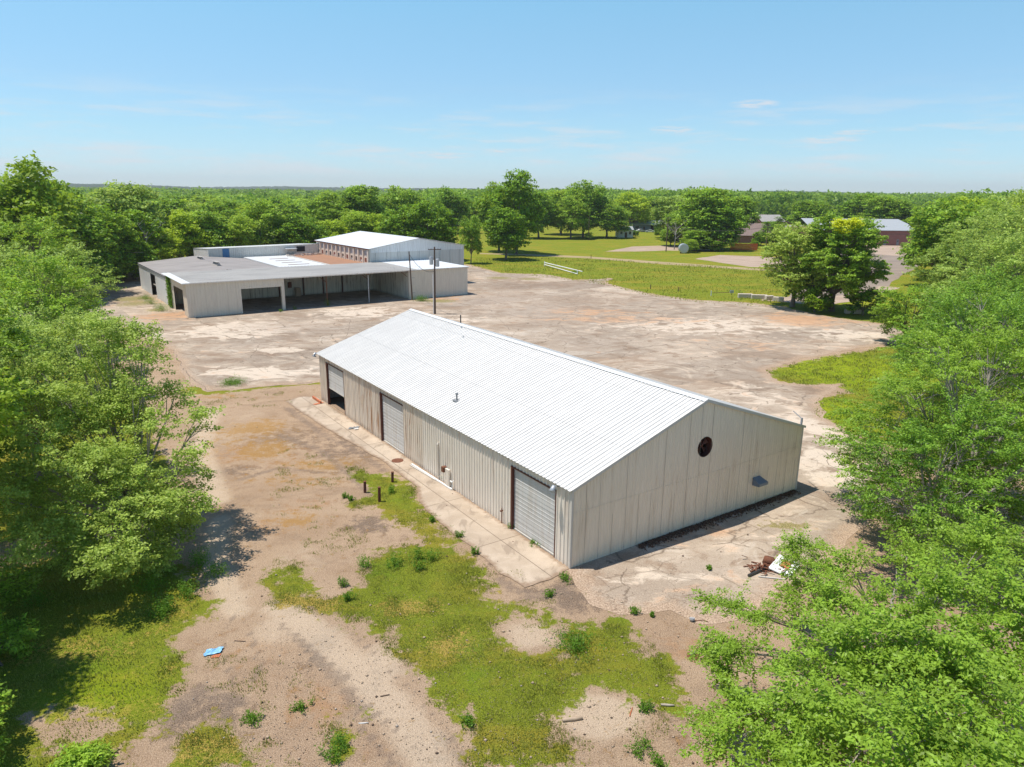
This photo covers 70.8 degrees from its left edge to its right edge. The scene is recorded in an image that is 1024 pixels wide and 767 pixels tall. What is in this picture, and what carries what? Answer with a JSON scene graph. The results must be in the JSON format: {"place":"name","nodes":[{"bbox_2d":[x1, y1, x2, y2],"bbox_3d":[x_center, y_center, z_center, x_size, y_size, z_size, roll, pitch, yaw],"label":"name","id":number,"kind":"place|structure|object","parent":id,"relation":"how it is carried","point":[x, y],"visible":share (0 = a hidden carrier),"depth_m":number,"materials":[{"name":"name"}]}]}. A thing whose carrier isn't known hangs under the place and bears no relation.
{"place":"outdoors","nodes":[
{"label":"outdoors","id":0,"kind":"place"},
{"bbox_2d":[0,426,199,766],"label":"lawn grass","id":1,"kind":"structure","parent":0,"point":[90,643],"depth_m":29.96,"materials":[{"name":"plant"}]},
{"bbox_2d":[193,243,318,257],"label":"long metal wing","id":2,"kind":"structure","parent":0,"point":[257,251],"depth_m":150.73,"materials":[{"name":"metal"}]},
{"bbox_2d":[244,253,362,266],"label":"flat roof building","id":3,"kind":"structure","parent":0,"point":[302,259],"depth_m":142.37,"materials":[{"name":"metal"}]},
{"bbox_2d":[314,231,463,264],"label":"gable warehouse","id":4,"kind":"structure","parent":0,"point":[362,246],"depth_m":144.16,"materials":[{"name":"beige"}]},
{"bbox_2d":[170,466,698,766],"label":"short grass","id":5,"kind":"structure","parent":0,"point":[386,496],"depth_m":30.31,"materials":[{"name":"plant"}]},
{"bbox_2d":[0,183,941,193],"bbox_3d":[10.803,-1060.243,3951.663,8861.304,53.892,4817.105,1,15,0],"label":"hills","id":6,"kind":"structure","parent":0,"point":[236,187],"depth_m":4465.26,"materials":[{"name":"plant"}]},
{"bbox_2d":[0,212,1023,766],"bbox_3d":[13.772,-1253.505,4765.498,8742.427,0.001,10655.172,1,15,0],"label":"ground","id":7,"kind":"structure","parent":0,"point":[252,464],"depth_m":31.62,"materials":[{"name":"green soil"}]},
{"bbox_2d":[0,674,17,766],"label":"shrub","id":8,"kind":"object","parent":7,"relation":"on","point":[4,705],"visible":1,"depth_m":24.32,"materials":[{"name":"green plant"}]},
{"bbox_2d":[0,559,43,609],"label":"shrub","id":9,"kind":"object","parent":7,"relation":"on","point":[12,594],"visible":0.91,"depth_m":31.91,"materials":[{"name":"green plant"}]},
{"bbox_2d":[0,366,44,440],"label":"broadleaf tree","id":10,"kind":"object","parent":7,"relation":"on","point":[11,413],"visible":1,"depth_m":31.67,"materials":[{"name":"green plant"}]},
{"bbox_2d":[0,297,46,411],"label":"broadleaf tree","id":11,"kind":"object","parent":7,"relation":"on","point":[10,333],"visible":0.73,"depth_m":35.00,"materials":[{"name":"green plant"}]},
{"bbox_2d":[0,610,51,665],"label":"shrub","id":12,"kind":"object","parent":7,"relation":"on","point":[14,639],"visible":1,"depth_m":29.00,"materials":[{"name":"green plant"}]},
{"bbox_2d":[0,212,80,316],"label":"broadleaf tree","id":13,"kind":"object","parent":7,"relation":"on","point":[45,233],"visible":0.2,"depth_m":90.58,"materials":[{"name":"green plant"}]},
{"bbox_2d":[0,150,88,301],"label":"broadleaf tree","id":14,"kind":"object","parent":7,"relation":"on","point":[15,186],"visible":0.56,"depth_m":112.77,"materials":[{"name":"green plant"}]},
{"bbox_2d":[19,178,99,279],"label":"broadleaf tree","id":15,"kind":"object","parent":7,"relation":"on","point":[58,186],"visible":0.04,"depth_m":125.50,"materials":[{"name":"green plant"}]},
{"bbox_2d":[0,242,126,341],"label":"broadleaf tree","id":16,"kind":"object","parent":7,"relation":"on","point":[94,287],"visible":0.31,"depth_m":79.79,"materials":[{"name":"green plant"}]},
{"bbox_2d":[0,246,128,381],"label":"broadleaf tree","id":17,"kind":"object","parent":7,"relation":"on","point":[51,301],"visible":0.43,"depth_m":61.52,"materials":[{"name":"green plant"}]},
{"bbox_2d":[20,215,118,291],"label":"broadleaf tree","id":18,"kind":"object","parent":7,"relation":"on","point":[97,238],"visible":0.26,"depth_m":125.96,"materials":[{"name":"green plant"}]},
{"bbox_2d":[0,301,145,480],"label":"broadleaf tree","id":19,"kind":"object","parent":7,"relation":"on","point":[28,324],"visible":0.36,"depth_m":44.50,"materials":[{"name":"green plant"}]},
{"bbox_2d":[48,735,118,766],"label":"shrub","id":20,"kind":"object","parent":7,"relation":"on","point":[94,754],"visible":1,"depth_m":23.43,"materials":[{"name":"green plant"}]},
{"bbox_2d":[60,196,128,284],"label":"broadleaf tree","id":21,"kind":"object","parent":7,"relation":"on","point":[100,213],"visible":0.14,"depth_m":137.89,"materials":[{"name":"green plant"}]},
{"bbox_2d":[0,308,226,589],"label":"broadleaf tree","id":22,"kind":"object","parent":7,"relation":"on","point":[124,509],"visible":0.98,"depth_m":35.45,"materials":[{"name":"green plant"}]},
{"bbox_2d":[93,238,137,283],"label":"broadleaf tree","id":23,"kind":"object","parent":7,"relation":"on","point":[129,263],"visible":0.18,"depth_m":141.92,"materials":[{"name":"green plant"}]},
{"bbox_2d":[82,179,168,271],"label":"broadleaf tree","id":24,"kind":"object","parent":7,"relation":"on","point":[124,199],"visible":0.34,"depth_m":158.75,"materials":[{"name":"green plant"}]},
{"bbox_2d":[105,212,150,280],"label":"broadleaf tree","id":25,"kind":"object","parent":7,"relation":"on","point":[119,221],"visible":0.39,"depth_m":144.46,"materials":[{"name":"green plant"}]},
{"bbox_2d":[118,236,161,279],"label":"broadleaf tree","id":26,"kind":"object","parent":7,"relation":"on","point":[146,256],"visible":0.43,"depth_m":146.79,"materials":[{"name":"green plant"}]},
{"bbox_2d":[117,562,174,597],"bbox_3d":[-17.371,9.288,34.256,2.370,1.236,1.851,5,16,16],"label":"weed clump","id":27,"kind":"object","parent":7,"relation":"on","point":[150,584],"visible":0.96,"depth_m":34.16,"materials":[{"name":"green plant"}]},
{"bbox_2d":[117,208,175,258],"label":"broadleaf tree","id":28,"kind":"object","parent":7,"relation":"on","point":[135,217],"visible":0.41,"depth_m":152.93,"materials":[{"name":"green plant"}]},
{"bbox_2d":[142,591,177,625],"bbox_3d":[-15.810,9.967,32.091,1.689,1.079,1.938,1,15,0],"label":"weed clump","id":29,"kind":"object","parent":7,"relation":"on","point":[162,607],"visible":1,"depth_m":32.20,"materials":[{"name":"green plant"}]},
{"bbox_2d":[143,228,186,259],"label":"broadleaf tree","id":30,"kind":"object","parent":7,"relation":"on","point":[164,249],"visible":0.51,"depth_m":155.74,"materials":[{"name":"green plant"}]},
{"bbox_2d":[150,198,205,228],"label":"broadleaf tree","id":31,"kind":"object","parent":7,"relation":"on","point":[167,206],"visible":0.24,"depth_m":232.33,"materials":[{"name":"green plant"}]},
{"bbox_2d":[156,208,212,257],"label":"broadleaf tree","id":32,"kind":"object","parent":7,"relation":"on","point":[182,229],"visible":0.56,"depth_m":162.88,"materials":[{"name":"green plant"}]},
{"bbox_2d":[182,209,236,256],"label":"broadleaf tree","id":33,"kind":"object","parent":7,"relation":"on","point":[206,216],"visible":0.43,"depth_m":169.05,"materials":[{"name":"green plant"}]},
{"bbox_2d":[197,199,244,223],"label":"broadleaf tree","id":34,"kind":"object","parent":7,"relation":"on","point":[223,211],"visible":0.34,"depth_m":260.12,"materials":[{"name":"green plant"}]},
{"bbox_2d":[206,214,260,246],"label":"broadleaf tree","id":35,"kind":"object","parent":7,"relation":"on","point":[242,233],"visible":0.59,"depth_m":174.48,"materials":[{"name":"green plant"}]},
{"bbox_2d":[230,199,292,245],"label":"broadleaf tree","id":36,"kind":"object","parent":7,"relation":"on","point":[257,212],"visible":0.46,"depth_m":182.97,"materials":[{"name":"green plant"}]},
{"bbox_2d":[263,212,313,244],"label":"broadleaf tree","id":37,"kind":"object","parent":7,"relation":"on","point":[297,222],"visible":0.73,"depth_m":183.82,"materials":[{"name":"green plant"}]},
{"bbox_2d":[268,198,315,222],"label":"broadleaf tree","id":38,"kind":"object","parent":7,"relation":"on","point":[287,207],"visible":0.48,"depth_m":298.95,"materials":[{"name":"green plant"}]},
{"bbox_2d":[294,216,332,243],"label":"broadleaf tree","id":39,"kind":"object","parent":7,"relation":"on","point":[321,231],"visible":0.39,"depth_m":189.62,"materials":[{"name":"green plant"}]},
{"bbox_2d":[298,191,352,231],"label":"broadleaf tree","id":40,"kind":"object","parent":7,"relation":"on","point":[316,207],"visible":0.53,"depth_m":239.52,"materials":[{"name":"green plant"}]},
{"bbox_2d":[313,218,349,236],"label":"broadleaf tree","id":41,"kind":"object","parent":7,"relation":"on","point":[335,224],"visible":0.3,"depth_m":198.72,"materials":[{"name":"green plant"}]},
{"bbox_2d":[333,210,374,234],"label":"broadleaf tree","id":42,"kind":"object","parent":7,"relation":"on","point":[357,221],"visible":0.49,"depth_m":203.39,"materials":[{"name":"green plant"}]},
{"bbox_2d":[334,184,394,222],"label":"broadleaf tree","id":43,"kind":"object","parent":7,"relation":"on","point":[356,195],"visible":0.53,"depth_m":248.67,"materials":[{"name":"green plant"}]},
{"bbox_2d":[373,203,424,236],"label":"broadleaf tree","id":44,"kind":"object","parent":7,"relation":"on","point":[392,222],"visible":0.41,"depth_m":197.14,"materials":[{"name":"green plant"}]},
{"bbox_2d":[378,185,431,226],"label":"broadleaf tree","id":45,"kind":"object","parent":7,"relation":"on","point":[395,197],"visible":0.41,"depth_m":276.73,"materials":[{"name":"green plant"}]},
{"bbox_2d":[127,391,713,766],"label":"sparse weeds","id":46,"kind":"object","parent":7,"relation":"on","point":[271,740],"visible":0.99,"depth_m":28.80,"materials":[{"name":"green plant"}]},
{"bbox_2d":[286,396,568,586],"bbox_3d":[-9.033,5.437,51.188,3.344,0.001,38.936,-9,18,-33],"label":"concrete apron","id":47,"kind":"object","parent":7,"relation":"on","point":[489,535],"visible":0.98,"depth_m":42.58,"materials":[{"name":"concrete"}]},
{"bbox_2d":[399,200,459,243],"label":"broadleaf tree","id":48,"kind":"object","parent":7,"relation":"on","point":[441,229],"visible":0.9,"depth_m":193.01,"materials":[{"name":"green plant"}]},
{"bbox_2d":[3,264,902,624],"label":"concrete yard","id":49,"kind":"structure","parent":7,"relation":"on","point":[533,308],"depth_m":87.17,"materials":[{"name":"concrete"}]},
{"bbox_2d":[138,256,272,303],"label":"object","id":50,"kind":"structure","parent":49,"relation":"on","point":[151,275],"depth_m":130.57,"materials":[{"name":"white"}]},
{"bbox_2d":[161,259,468,317],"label":"open bay shed","id":51,"kind":"structure","parent":49,"relation":"on","point":[209,293],"depth_m":125.92,"materials":[{"name":"beige"}]},
{"bbox_2d":[173,301,849,588],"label":"pavement cracks","id":52,"kind":"object","parent":49,"relation":"on","point":[509,329],"visible":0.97,"depth_m":82.92,"materials":[{"name":"concrete"}]},
{"bbox_2d":[312,309,805,568],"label":"metal building","id":53,"kind":"structure","parent":49,"relation":"on","point":[570,461],"depth_m":43.07,"materials":[{"name":"beige"}]},
{"bbox_2d":[328,365,343,396],"bbox_3d":[-15.191,-0.314,62.156,0.041,2.290,3.880,-9,18,-33],"label":"roller door","id":54,"kind":"structure","parent":53,"relation":"in","point":[335,376],"depth_m":62.24,"materials":[{"name":"metal"}]},
{"bbox_2d":[382,395,403,453],"bbox_3d":[-8.780,2.945,53.182,0.041,3.790,3.830,-9,18,-33],"label":"roller door","id":55,"kind":"structure","parent":53,"relation":"in","point":[392,411],"depth_m":53.23,"materials":[{"name":"metal"}]},
{"bbox_2d":[513,470,554,555],"bbox_3d":[1.177,6.857,38.955,0.041,3.770,3.930,-9,18,-33],"label":"roller door","id":56,"kind":"structure","parent":53,"relation":"in","point":[534,505],"depth_m":38.94,"materials":[{"name":"metal"}]},
{"bbox_2d":[635,489,802,550],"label":"leaf litter","id":57,"kind":"object","parent":49,"relation":"on","point":[695,527],"visible":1,"depth_m":42.16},
{"bbox_2d":[432,185,476,227],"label":"broadleaf tree","id":58,"kind":"object","parent":7,"relation":"on","point":[454,201],"visible":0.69,"depth_m":316.62,"materials":[{"name":"green plant"}]},
{"bbox_2d":[190,421,748,766],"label":"loose stones","id":59,"kind":"object","parent":7,"relation":"on","point":[438,667],"visible":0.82,"depth_m":28.03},
{"bbox_2d":[458,214,484,263],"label":"broadleaf tree","id":60,"kind":"object","parent":7,"relation":"on","point":[470,229],"visible":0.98,"depth_m":187.25,"materials":[{"name":"green plant"}]},
{"bbox_2d":[260,589,721,764],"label":"dead leaves","id":61,"kind":"object","parent":7,"relation":"on","point":[485,739],"visible":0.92,"depth_m":27.43,"materials":[{"name":"plant"}]},
{"bbox_2d":[473,181,522,251],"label":"broadleaf tree","id":62,"kind":"object","parent":7,"relation":"on","point":[484,201],"visible":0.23,"depth_m":222.76,"materials":[{"name":"green plant"}]},
{"bbox_2d":[480,203,532,259],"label":"broadleaf tree","id":63,"kind":"object","parent":7,"relation":"on","point":[505,221],"visible":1,"depth_m":197.25,"materials":[{"name":"green plant"}]},
{"bbox_2d":[486,168,548,254],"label":"broadleaf tree","id":64,"kind":"object","parent":7,"relation":"on","point":[518,190],"visible":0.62,"depth_m":212.27,"materials":[{"name":"green plant"}]},
{"bbox_2d":[58,185,1023,218],"bbox_3d":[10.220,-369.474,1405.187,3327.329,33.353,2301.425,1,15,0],"label":"distant woods","id":65,"kind":"object","parent":7,"relation":"on","point":[779,203],"visible":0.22,"depth_m":528.66,"materials":[{"name":"green plant"}]},
{"bbox_2d":[525,192,559,238],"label":"broadleaf tree","id":66,"kind":"object","parent":7,"relation":"on","point":[548,206],"visible":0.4,"depth_m":288.46,"materials":[{"name":"green plant"}]},
{"bbox_2d":[551,195,592,238],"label":"broadleaf tree","id":67,"kind":"object","parent":7,"relation":"on","point":[579,222],"visible":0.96,"depth_m":289.91,"materials":[{"name":"green plant"}]},
{"bbox_2d":[542,622,612,662],"bbox_3d":[2.760,10.768,30.195,3.079,0.878,2.773,1,15,0],"label":"weed clump","id":68,"kind":"object","parent":7,"relation":"on","point":[575,644],"visible":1,"depth_m":30.36,"materials":[{"name":"green plant"}]},
{"bbox_2d":[563,179,610,237],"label":"broadleaf tree","id":69,"kind":"object","parent":7,"relation":"on","point":[597,192],"visible":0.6,"depth_m":295.89,"materials":[{"name":"green plant"}]},
{"bbox_2d":[587,199,632,237],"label":"broadleaf tree","id":70,"kind":"object","parent":7,"relation":"on","point":[615,223],"visible":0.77,"depth_m":297.33,"materials":[{"name":"green plant"}]},
{"bbox_2d":[471,257,781,307],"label":"field grass","id":71,"kind":"structure","parent":7,"relation":"on","point":[674,269],"depth_m":168.09,"materials":[{"name":"plant"}]},
{"bbox_2d":[613,191,652,222],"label":"broadleaf tree","id":72,"kind":"object","parent":7,"relation":"on","point":[631,202],"visible":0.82,"depth_m":356.29,"materials":[{"name":"green plant"}]},
{"bbox_2d":[650,194,691,231],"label":"broadleaf tree","id":73,"kind":"object","parent":7,"relation":"on","point":[665,208],"visible":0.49,"depth_m":289.96,"materials":[{"name":"green plant"}]},
{"bbox_2d":[660,210,694,246],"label":"broadleaf tree","id":74,"kind":"object","parent":7,"relation":"on","point":[670,233],"visible":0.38,"depth_m":254.39,"materials":[{"name":"green plant"}]},
{"bbox_2d":[678,229,712,250],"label":"broadleaf tree","id":75,"kind":"object","parent":7,"relation":"on","point":[689,235],"visible":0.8,"depth_m":235.88,"materials":[{"name":"green plant"}]},
{"bbox_2d":[667,187,739,241],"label":"broadleaf tree","id":76,"kind":"object","parent":7,"relation":"on","point":[699,208],"visible":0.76,"depth_m":240.72,"materials":[{"name":"green plant"}]},
{"bbox_2d":[699,199,751,249],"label":"broadleaf tree","id":77,"kind":"object","parent":7,"relation":"on","point":[735,222],"visible":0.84,"depth_m":237.65,"materials":[{"name":"green plant"}]},
{"bbox_2d":[726,195,761,222],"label":"broadleaf tree","id":78,"kind":"object","parent":7,"relation":"on","point":[744,206],"visible":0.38,"depth_m":287.08,"materials":[{"name":"green plant"}]},
{"bbox_2d":[697,255,798,267],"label":"parking pad","id":79,"kind":"object","parent":7,"relation":"on","point":[752,261],"visible":0.63,"depth_m":207.13,"materials":[{"name":"concrete"}]},
{"bbox_2d":[668,522,868,745],"bbox_3d":[9.000,9.539,25.998,11.570,5.792,5.526,-13,20,-41],"label":"elm tree","id":80,"kind":"object","parent":7,"relation":"on","point":[793,547],"visible":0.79,"depth_m":25.00,"materials":[{"name":"green plant"}]},
{"bbox_2d":[759,221,844,306],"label":"broadleaf tree","id":81,"kind":"object","parent":7,"relation":"on","point":[795,241],"visible":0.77,"depth_m":118.19,"materials":[{"name":"green plant"}]},
{"bbox_2d":[786,199,837,226],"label":"broadleaf tree","id":82,"kind":"object","parent":7,"relation":"on","point":[811,210],"visible":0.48,"depth_m":318.74,"materials":[{"name":"green plant"}]},
{"bbox_2d":[801,287,835,311],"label":"shrub","id":83,"kind":"object","parent":7,"relation":"on","point":[823,302],"visible":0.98,"depth_m":115.61,"materials":[{"name":"green plant"}]},
{"bbox_2d":[781,210,894,311],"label":"broadleaf tree","id":84,"kind":"object","parent":7,"relation":"on","point":[853,273],"visible":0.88,"depth_m":113.06,"materials":[{"name":"green plant"}]},
{"bbox_2d":[830,217,865,256],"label":"vine top","id":85,"kind":"object","parent":84,"relation":"attached to","point":[846,223],"visible":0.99,"depth_m":110.41,"materials":[{"name":"yellow plant"}]},
{"bbox_2d":[674,502,1023,766],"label":"elm tree","id":86,"kind":"object","parent":7,"relation":"on","point":[918,684],"visible":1,"depth_m":19.70,"materials":[{"name":"green plant"}]},
{"bbox_2d":[792,218,912,245],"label":"brick hall","id":87,"kind":"structure","parent":7,"relation":"on","point":[896,231],"depth_m":274.51,"materials":[{"name":"metal"}]},
{"bbox_2d":[789,254,916,297],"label":"asphalt lot","id":88,"kind":"structure","parent":7,"relation":"on","point":[897,269],"depth_m":183.59,"materials":[{"name":"asphalt"}]},
{"bbox_2d":[833,193,881,218],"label":"broadleaf tree","id":89,"kind":"object","parent":7,"relation":"on","point":[846,212],"visible":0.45,"depth_m":346.83,"materials":[{"name":"green plant"}]},
{"bbox_2d":[843,287,886,314],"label":"shrub","id":90,"kind":"object","parent":7,"relation":"on","point":[868,295],"visible":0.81,"depth_m":114.10,"materials":[{"name":"green plant"}]},
{"bbox_2d":[857,195,902,219],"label":"broadleaf tree","id":91,"kind":"object","parent":7,"relation":"on","point":[884,211],"visible":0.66,"depth_m":331.10,"materials":[{"name":"green plant"}]},
{"bbox_2d":[766,344,1023,464],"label":"meadow grass","id":92,"kind":"structure","parent":7,"relation":"on","point":[839,364],"depth_m":76.06,"materials":[{"name":"plant"}]},
{"bbox_2d":[868,282,940,338],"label":"broadleaf tree","id":93,"kind":"object","parent":7,"relation":"on","point":[896,310],"visible":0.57,"depth_m":91.20,"materials":[{"name":"green plant"}]},
{"bbox_2d":[890,199,923,224],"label":"broadleaf tree","id":94,"kind":"object","parent":7,"relation":"on","point":[905,208],"visible":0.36,"depth_m":327.32,"materials":[{"name":"green plant"}]},
{"bbox_2d":[813,315,1023,525],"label":"elm tree","id":95,"kind":"object","parent":7,"relation":"on","point":[890,386],"visible":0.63,"depth_m":40.61,"materials":[{"name":"green plant"}]},
{"bbox_2d":[831,386,1023,592],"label":"elm tree","id":96,"kind":"object","parent":7,"relation":"on","point":[895,478],"visible":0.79,"depth_m":34.78,"materials":[{"name":"green plant"}]},
{"bbox_2d":[892,197,992,279],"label":"broadleaf tree","id":97,"kind":"object","parent":7,"relation":"on","point":[933,222],"visible":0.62,"depth_m":145.29,"materials":[{"name":"green plant"}]},
{"bbox_2d":[876,268,1023,453],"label":"elm tree","id":98,"kind":"object","parent":7,"relation":"on","point":[1005,310],"visible":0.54,"depth_m":52.82,"materials":[{"name":"green plant"}]},
{"bbox_2d":[879,257,1023,399],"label":"elm tree","id":99,"kind":"object","parent":7,"relation":"on","point":[1001,275],"visible":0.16,"depth_m":62.95,"materials":[{"name":"green plant"}]},
{"bbox_2d":[902,200,1023,313],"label":"broadleaf tree","id":100,"kind":"object","parent":7,"relation":"on","point":[925,259],"visible":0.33,"depth_m":102.78,"materials":[{"name":"green plant"}]},
{"bbox_2d":[906,231,1023,374],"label":"broadleaf tree","id":101,"kind":"object","parent":7,"relation":"on","point":[1019,260],"visible":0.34,"depth_m":74.58,"materials":[{"name":"green plant"}]},
{"bbox_2d":[923,210,1023,302],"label":"broadleaf tree","id":102,"kind":"object","parent":7,"relation":"on","point":[989,237],"visible":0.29,"depth_m":87.59,"materials":[{"name":"green plant"}]},
{"bbox_2d":[0,0,1023,193],"label":"sky","id":103,"kind":"structure","parent":0,"point":[861,96],"materials":[{"name":"blue"}]},
{"bbox_2d":[480,253,765,270],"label":"sandy track","id":104,"kind":"structure","parent":0,"point":[654,262],"depth_m":203.38,"materials":[{"name":"sand"}]},
{"bbox_2d":[611,245,709,251],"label":"parking pad","id":105,"kind":"object","parent":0,"point":[649,248],"visible":0.76,"depth_m":245.56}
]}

